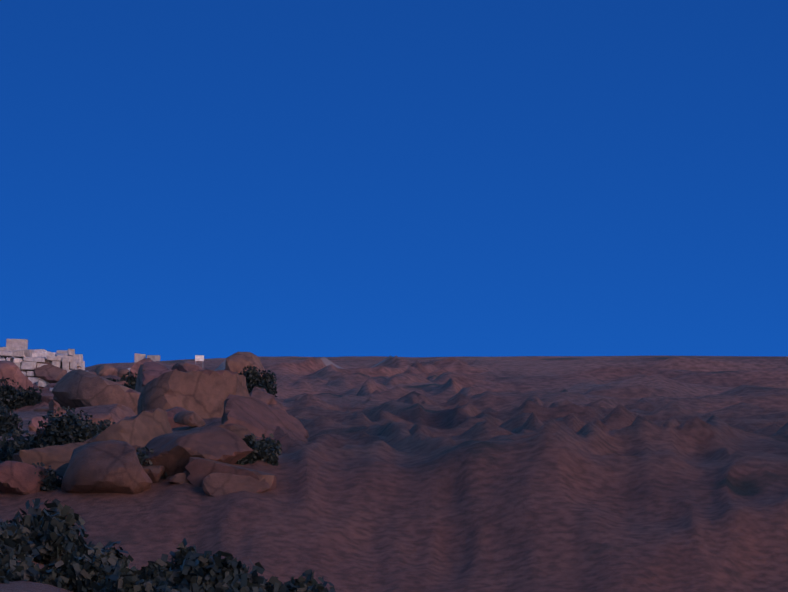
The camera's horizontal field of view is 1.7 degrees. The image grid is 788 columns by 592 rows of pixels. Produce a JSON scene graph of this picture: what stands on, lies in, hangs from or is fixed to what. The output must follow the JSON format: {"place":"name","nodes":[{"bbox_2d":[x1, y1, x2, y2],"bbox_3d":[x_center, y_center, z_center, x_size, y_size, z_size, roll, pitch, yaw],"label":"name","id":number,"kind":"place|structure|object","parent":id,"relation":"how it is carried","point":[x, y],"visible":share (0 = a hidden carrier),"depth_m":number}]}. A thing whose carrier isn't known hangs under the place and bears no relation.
{"place":"outdoors","nodes":[
{"label":"outdoors","id":0,"kind":"place"},
{"bbox_2d":[195,355,203,360],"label":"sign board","id":1,"kind":"object","parent":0,"point":[199,357],"visible":1,"depth_m":1477.47},
{"bbox_2d":[0,355,787,591],"bbox_3d":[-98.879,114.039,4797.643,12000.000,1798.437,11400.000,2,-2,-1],"label":"ground","id":2,"kind":"structure","parent":0,"point":[552,474],"depth_m":897.16},
{"bbox_2d":[5,359,61,373],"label":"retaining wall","id":3,"kind":"structure","parent":2,"relation":"on","point":[46,360],"depth_m":1467.34},
{"bbox_2d":[0,349,76,385],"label":"retaining wall","id":4,"kind":"structure","parent":2,"relation":"on","point":[33,363],"depth_m":1467.05},
{"bbox_2d":[0,339,159,390],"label":"rubble blocks","id":5,"kind":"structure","parent":2,"relation":"on","point":[12,345],"depth_m":1473.84},
{"bbox_2d":[0,352,308,495],"bbox_3d":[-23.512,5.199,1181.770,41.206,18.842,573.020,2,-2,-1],"label":"boulders","id":6,"kind":"object","parent":2,"relation":"on","point":[159,402],"visible":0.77,"depth_m":942.03},
{"bbox_2d":[0,357,335,591],"bbox_3d":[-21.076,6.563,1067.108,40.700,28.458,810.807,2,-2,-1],"label":"bush","id":7,"kind":"object","parent":2,"relation":"on","point":[76,562],"depth_m":688.15},
{"bbox_2d":[0,0,787,366],"label":"sky","id":8,"kind":"structure","parent":0,"point":[180,179]}
]}

